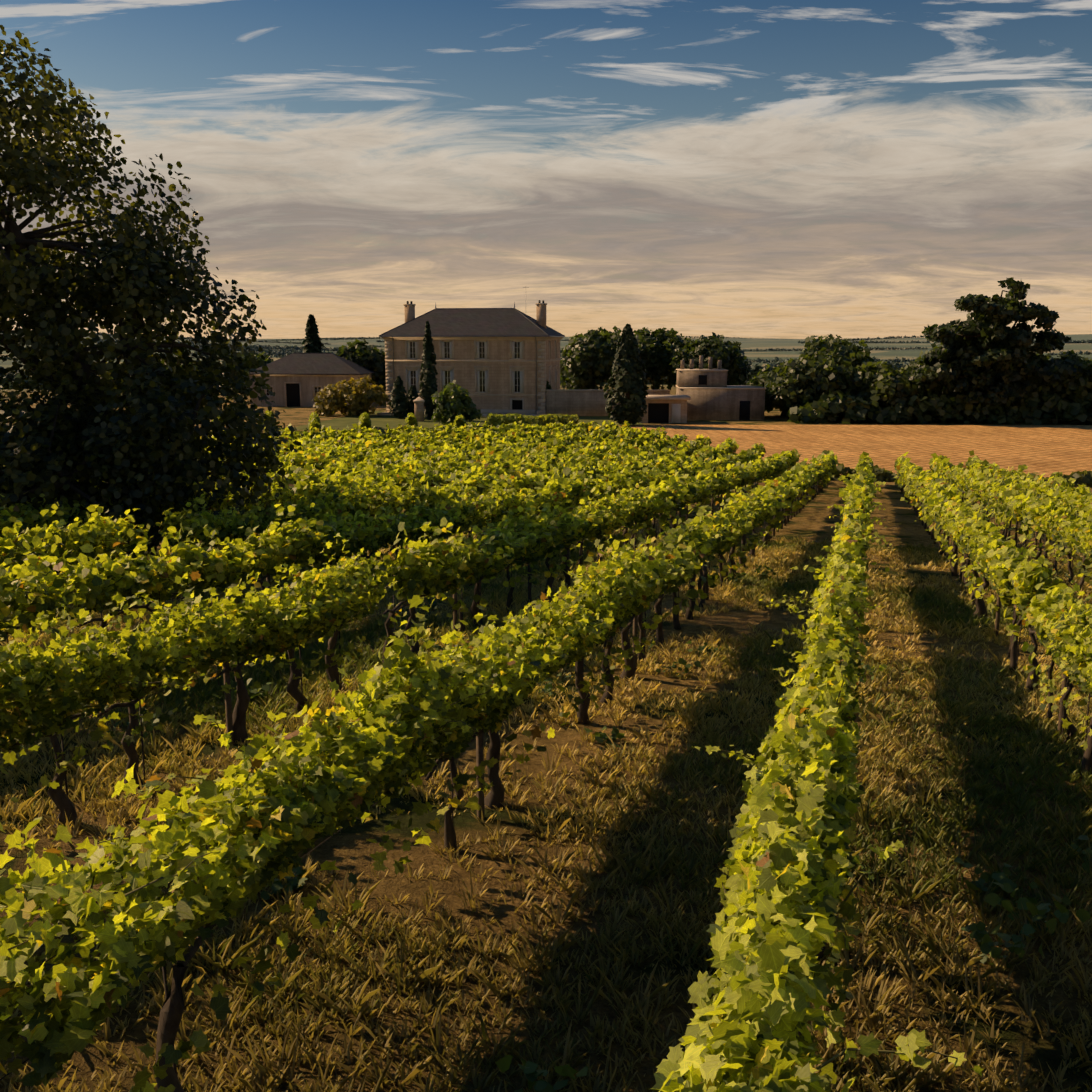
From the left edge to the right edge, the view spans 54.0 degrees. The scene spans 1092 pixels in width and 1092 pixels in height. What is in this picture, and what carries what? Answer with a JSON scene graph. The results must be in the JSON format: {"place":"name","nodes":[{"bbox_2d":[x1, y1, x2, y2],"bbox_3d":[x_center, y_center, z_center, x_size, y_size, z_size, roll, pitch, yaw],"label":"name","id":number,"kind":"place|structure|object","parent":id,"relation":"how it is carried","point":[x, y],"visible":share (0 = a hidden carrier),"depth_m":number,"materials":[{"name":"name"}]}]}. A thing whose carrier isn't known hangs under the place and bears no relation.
{"place":"outdoors","nodes":[
{"label":"outdoors","id":0,"kind":"place"},
{"bbox_2d":[413,397,424,420],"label":"gate pier","id":1,"kind":"structure","parent":0,"point":[418,408],"depth_m":109.46,"materials":[{"name":"stone"}]},
{"bbox_2d":[294,411,642,431],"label":"garden lawn","id":2,"kind":"structure","parent":0,"point":[380,422],"depth_m":108.31,"materials":[{"name":"green plant"}]},
{"bbox_2d":[308,412,320,431],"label":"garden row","id":3,"kind":"object","parent":2,"relation":"on","point":[314,420],"visible":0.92,"depth_m":95.56,"materials":[{"name":"green plant"}]},
{"bbox_2d":[312,375,388,416],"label":"yellow shrub","id":4,"kind":"object","parent":2,"relation":"on","point":[359,396],"depth_m":116.90,"materials":[{"name":"plant"}]},
{"bbox_2d":[358,412,371,428],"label":"shrub","id":5,"kind":"object","parent":2,"relation":"on","point":[364,419],"visible":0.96,"depth_m":96.18,"materials":[{"name":"green plant"}]},
{"bbox_2d":[388,376,411,417],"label":"conifer tree","id":6,"kind":"object","parent":2,"relation":"on","point":[399,391],"visible":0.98,"depth_m":113.06,"materials":[{"name":"green plant"}]},
{"bbox_2d":[405,413,417,426],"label":"shrub","id":7,"kind":"object","parent":2,"relation":"on","point":[410,419],"visible":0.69,"depth_m":94.93,"materials":[{"name":"green plant"}]},
{"bbox_2d":[406,385,418,413],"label":"conifer tree","id":8,"kind":"object","parent":2,"relation":"on","point":[412,392],"visible":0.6,"depth_m":114.58,"materials":[{"name":"green plant"}]},
{"bbox_2d":[419,321,437,419],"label":"tall cypress","id":9,"kind":"object","parent":2,"relation":"on","point":[428,384],"depth_m":110.73,"materials":[{"name":"green plant"}]},
{"bbox_2d":[431,380,481,425],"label":"round shrub","id":10,"kind":"object","parent":2,"relation":"on","point":[451,401],"depth_m":101.41,"materials":[{"name":"green plant"}]},
{"bbox_2d":[453,414,466,426],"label":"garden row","id":11,"kind":"object","parent":2,"relation":"on","point":[459,420],"visible":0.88,"depth_m":96.14,"materials":[{"name":"green plant"}]},
{"bbox_2d":[377,287,564,416],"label":"chateau","id":12,"kind":"structure","parent":2,"relation":"on","point":[503,361],"depth_m":118.20,"materials":[{"name":"stone"}]},
{"bbox_2d":[486,413,578,426],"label":"garden hedge","id":13,"kind":"object","parent":2,"relation":"on","point":[495,420],"visible":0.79,"depth_m":98.85,"materials":[{"name":"green plant"}]},
{"bbox_2d":[546,389,670,415],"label":"garden wall","id":14,"kind":"structure","parent":2,"relation":"on","point":[585,402],"depth_m":117.37,"materials":[{"name":"stone"}]},
{"bbox_2d":[603,323,648,425],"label":"broad cypress","id":15,"kind":"object","parent":2,"relation":"on","point":[630,410],"depth_m":102.53,"materials":[{"name":"green plant"}]},
{"bbox_2d":[0,333,1091,1091],"bbox_3d":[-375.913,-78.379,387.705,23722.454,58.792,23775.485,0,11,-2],"label":"ground","id":16,"kind":"structure","parent":0,"point":[350,849],"depth_m":7.92,"materials":[{"name":"brown soil"}]},
{"bbox_2d":[0,366,29,376],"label":"hedgerow","id":17,"kind":"object","parent":16,"relation":"on","point":[2,375],"visible":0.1,"depth_m":768.05,"materials":[{"name":"green plant"}]},
{"bbox_2d":[9,373,43,388],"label":"hedgerow","id":18,"kind":"object","parent":16,"relation":"on","point":[18,375],"depth_m":279.49,"materials":[{"name":"green plant"}]},
{"bbox_2d":[100,363,134,408],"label":"park tree crown","id":19,"kind":"object","parent":16,"relation":"on","point":[112,381],"visible":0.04,"depth_m":125.14},
{"bbox_2d":[1,353,289,359],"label":"hedgerow","id":20,"kind":"object","parent":16,"relation":"on","point":[274,355],"visible":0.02,"depth_m":1402.82,"materials":[{"name":"green plant"}]},
{"bbox_2d":[0,25,300,573],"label":"tree","id":21,"kind":"object","parent":16,"relation":"on","point":[101,290],"depth_m":22.19,"materials":[{"name":"green plant"}]},
{"bbox_2d":[140,355,206,387],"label":"tree","id":22,"kind":"object","parent":16,"relation":"on","point":[195,367],"depth_m":123.09,"materials":[{"name":"green plant"}]},
{"bbox_2d":[115,343,275,348],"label":"hedgerow","id":23,"kind":"object","parent":16,"relation":"on","point":[263,347],"visible":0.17,"depth_m":1927.65,"materials":[{"name":"green plant"}]},
{"bbox_2d":[82,338,344,350],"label":"hedgerow","id":24,"kind":"object","parent":16,"relation":"on","point":[301,347],"visible":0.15,"depth_m":1930.51,"materials":[{"name":"green plant"}]},
{"bbox_2d":[100,333,330,344],"bbox_3d":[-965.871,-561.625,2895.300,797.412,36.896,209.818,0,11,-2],"label":"hedgerow","id":25,"kind":"object","parent":16,"relation":"on","point":[300,342],"visible":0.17,"depth_m":2842.68,"materials":[{"name":"green plant"}]},
{"bbox_2d":[158,347,302,352],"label":"hedgerow","id":26,"kind":"object","parent":16,"relation":"on","point":[280,350],"visible":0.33,"depth_m":1735.83,"materials":[{"name":"green plant"}]},
{"bbox_2d":[219,351,273,399],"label":"tree","id":27,"kind":"object","parent":16,"relation":"on","point":[267,360],"visible":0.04,"depth_m":144.89,"materials":[{"name":"green plant"}]},
{"bbox_2d":[153,350,380,355],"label":"hedgerow","id":28,"kind":"object","parent":16,"relation":"on","point":[282,353],"visible":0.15,"depth_m":1510.66,"materials":[{"name":"green plant"}]},
{"bbox_2d":[263,410,275,432],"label":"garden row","id":29,"kind":"object","parent":16,"relation":"on","point":[268,413],"visible":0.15,"depth_m":98.93,"materials":[{"name":"green plant"}]},
{"bbox_2d":[249,353,374,406],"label":"outbuilding","id":30,"kind":"structure","parent":16,"relation":"on","point":[298,379],"depth_m":135.02,"materials":[{"name":"stone"}]},
{"bbox_2d":[301,314,323,352],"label":"conifer","id":31,"kind":"object","parent":16,"relation":"on","point":[312,343],"visible":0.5,"depth_m":147.55,"materials":[{"name":"green plant"}]},
{"bbox_2d":[263,337,372,340],"bbox_3d":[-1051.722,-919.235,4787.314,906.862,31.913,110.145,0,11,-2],"label":"hedgerow","id":32,"kind":"object","parent":16,"relation":"on","point":[305,338],"visible":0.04,"depth_m":4790.22,"materials":[{"name":"green plant"}]},
{"bbox_2d":[259,337,381,340],"bbox_3d":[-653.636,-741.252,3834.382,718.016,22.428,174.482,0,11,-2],"label":"hedgerow","id":33,"kind":"object","parent":16,"relation":"on","point":[333,339],"visible":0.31,"depth_m":3813.28,"materials":[{"name":"green plant"}]},
{"bbox_2d":[277,337,375,339],"bbox_3d":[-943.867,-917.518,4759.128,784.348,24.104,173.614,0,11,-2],"label":"hedgerow","id":34,"kind":"object","parent":16,"relation":"on","point":[331,338],"visible":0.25,"depth_m":4753.27,"materials":[{"name":"green plant"}]},
{"bbox_2d":[336,339,385,392],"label":"tree","id":35,"kind":"object","parent":16,"relation":"on","point":[369,357],"visible":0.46,"depth_m":141.05,"materials":[{"name":"green plant"}]},
{"bbox_2d":[0,526,1091,1091],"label":"aisle grass tufts","id":36,"kind":"object","parent":16,"relation":"on","point":[266,1078],"visible":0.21,"depth_m":8.45,"materials":[{"name":"brown plant"}]},
{"bbox_2d":[0,470,1091,1091],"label":"vine trunks","id":37,"kind":"object","parent":16,"relation":"on","point":[170,1014],"visible":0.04,"depth_m":11.76,"materials":[{"name":"brown plant"}]},
{"bbox_2d":[0,472,1091,674],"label":"vine leaves","id":38,"kind":"object","parent":37,"relation":"attached to","point":[422,564],"visible":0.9,"depth_m":17.25,"materials":[{"name":"green plant"}]},
{"bbox_2d":[0,533,1091,1091],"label":"vine leaves","id":39,"kind":"object","parent":37,"relation":"attached to","point":[788,865],"visible":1,"depth_m":5.67,"materials":[{"name":"green plant"}]},
{"bbox_2d":[0,422,1091,1080],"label":"vine stakes","id":40,"kind":"object","parent":16,"relation":"on","point":[478,736],"visible":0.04,"depth_m":11.46,"materials":[{"name":"brown wood"}]},
{"bbox_2d":[5,418,1091,543],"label":"vine leaves","id":41,"kind":"object","parent":16,"relation":"on","point":[575,463],"visible":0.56,"depth_m":41.45,"materials":[{"name":"green plant"}]},
{"bbox_2d":[114,538,1091,1091],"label":"weeds","id":42,"kind":"object","parent":16,"relation":"on","point":[978,934],"visible":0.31,"depth_m":7.17,"materials":[{"name":"green plant"}]},
{"bbox_2d":[560,326,647,389],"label":"tree","id":43,"kind":"object","parent":16,"relation":"on","point":[580,358],"depth_m":146.84,"materials":[{"name":"green plant"}]},
{"bbox_2d":[630,327,689,389],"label":"tree","id":44,"kind":"object","parent":16,"relation":"on","point":[656,348],"depth_m":151.24,"materials":[{"name":"green plant"}]},
{"bbox_2d":[635,395,690,422],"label":"outbuilding","id":45,"kind":"structure","parent":16,"relation":"on","point":[666,408],"depth_m":107.57,"materials":[{"name":"stone"}]},
{"bbox_2d":[669,332,752,384],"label":"tree","id":46,"kind":"object","parent":16,"relation":"on","point":[734,364],"visible":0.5,"depth_m":146.27,"materials":[{"name":"green plant"}]},
{"bbox_2d":[676,355,765,419],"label":"outbuilding","id":47,"kind":"structure","parent":16,"relation":"on","point":[711,393],"depth_m":111.98,"materials":[{"name":"stone"}]},
{"bbox_2d":[680,336,767,338],"bbox_3d":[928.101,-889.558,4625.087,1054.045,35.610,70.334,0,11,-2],"label":"hedgerow","id":48,"kind":"object","parent":16,"relation":"on","point":[707,337],"visible":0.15,"depth_m":4625.88,"materials":[{"name":"green plant"}]},
{"bbox_2d":[746,362,786,415],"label":"tree","id":49,"kind":"object","parent":16,"relation":"on","point":[760,377],"depth_m":116.89,"materials":[{"name":"green plant"}]},
{"bbox_2d":[648,361,890,384],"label":"hedgerow","id":50,"kind":"object","parent":16,"relation":"on","point":[755,369],"visible":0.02,"depth_m":243.76,"materials":[{"name":"green plant"}]},
{"bbox_2d":[761,353,860,415],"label":"tree","id":51,"kind":"object","parent":16,"relation":"on","point":[804,381],"visible":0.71,"depth_m":109.82,"materials":[{"name":"green plant"}]},
{"bbox_2d":[746,356,915,362],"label":"hedgerow","id":52,"kind":"object","parent":16,"relation":"on","point":[897,359],"visible":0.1,"depth_m":1226.05,"materials":[{"name":"green plant"}]},
{"bbox_2d":[748,361,913,370],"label":"hedgerow","id":53,"kind":"object","parent":16,"relation":"on","point":[898,365],"visible":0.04,"depth_m":905.64,"materials":[{"name":"green plant"}]},
{"bbox_2d":[795,334,873,369],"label":"tree","id":54,"kind":"object","parent":16,"relation":"on","point":[851,352],"visible":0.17,"depth_m":115.87,"materials":[{"name":"green plant"}]},
{"bbox_2d":[744,346,927,350],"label":"hedgerow","id":55,"kind":"object","parent":16,"relation":"on","point":[870,348],"visible":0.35,"depth_m":1860.56,"materials":[{"name":"green plant"}]},
{"bbox_2d":[771,359,915,364],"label":"field","id":56,"kind":"structure","parent":16,"relation":"on","point":[778,363],"depth_m":1057.86,"materials":[{"name":"green plant"}]},
{"bbox_2d":[798,340,929,343],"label":"hedgerow","id":57,"kind":"object","parent":16,"relation":"on","point":[870,341],"visible":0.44,"depth_m":2596.65,"materials":[{"name":"green plant"}]},
{"bbox_2d":[842,335,925,340],"bbox_3d":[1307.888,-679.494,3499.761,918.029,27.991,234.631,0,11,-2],"label":"hedgerow","id":58,"kind":"object","parent":16,"relation":"on","point":[889,337],"visible":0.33,"depth_m":3440.95,"materials":[{"name":"green plant"}]},
{"bbox_2d":[842,361,927,418],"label":"tree","id":59,"kind":"object","parent":16,"relation":"on","point":[883,383],"visible":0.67,"depth_m":108.12,"materials":[{"name":"green plant"}]},
{"bbox_2d":[787,390,1091,424],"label":"field edge scrub","id":60,"kind":"object","parent":16,"relation":"on","point":[828,407],"visible":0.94,"depth_m":106.34,"materials":[{"name":"green plant"}]},
{"bbox_2d":[900,342,1004,412],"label":"tree","id":61,"kind":"object","parent":16,"relation":"on","point":[911,367],"visible":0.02,"depth_m":109.33,"materials":[{"name":"green plant"}]},
{"bbox_2d":[909,277,1082,419],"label":"tall tree","id":62,"kind":"object","parent":16,"relation":"on","point":[1005,346],"depth_m":104.47,"materials":[{"name":"green plant"}]},
{"bbox_2d":[1005,350,1091,418],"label":"tree","id":63,"kind":"object","parent":16,"relation":"on","point":[1064,389],"visible":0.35,"depth_m":105.63,"materials":[{"name":"green plant"}]},
{"bbox_2d":[1033,339,1091,342],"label":"hedgerow","id":64,"kind":"object","parent":16,"relation":"on","point":[1082,341],"visible":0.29,"depth_m":2159.90,"materials":[{"name":"green plant"}]},
{"bbox_2d":[1049,350,1091,354],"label":"hedgerow","id":65,"kind":"object","parent":16,"relation":"on","point":[1080,352],"visible":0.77,"depth_m":1500.52,"materials":[{"name":"green plant"}]},
{"bbox_2d":[1073,359,1091,407],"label":"tree","id":66,"kind":"object","parent":16,"relation":"on","point":[1088,390],"visible":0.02,"depth_m":107.20,"materials":[{"name":"green plant"}]},
{"bbox_2d":[0,0,1091,338],"label":"sky","id":67,"kind":"structure","parent":0,"point":[777,169],"materials":[{"name":"blue"}]},
{"bbox_2d":[617,425,1091,477],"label":"hay field","id":68,"kind":"structure","parent":0,"point":[1048,450],"depth_m":87.46,"materials":[{"name":"plant"}]},
{"bbox_2d":[787,463,1091,486],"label":"field margin weeds","id":69,"kind":"object","parent":68,"relation":"on","point":[1079,477],"visible":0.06,"depth_m":62.14,"materials":[{"name":"green plant"}]}
]}

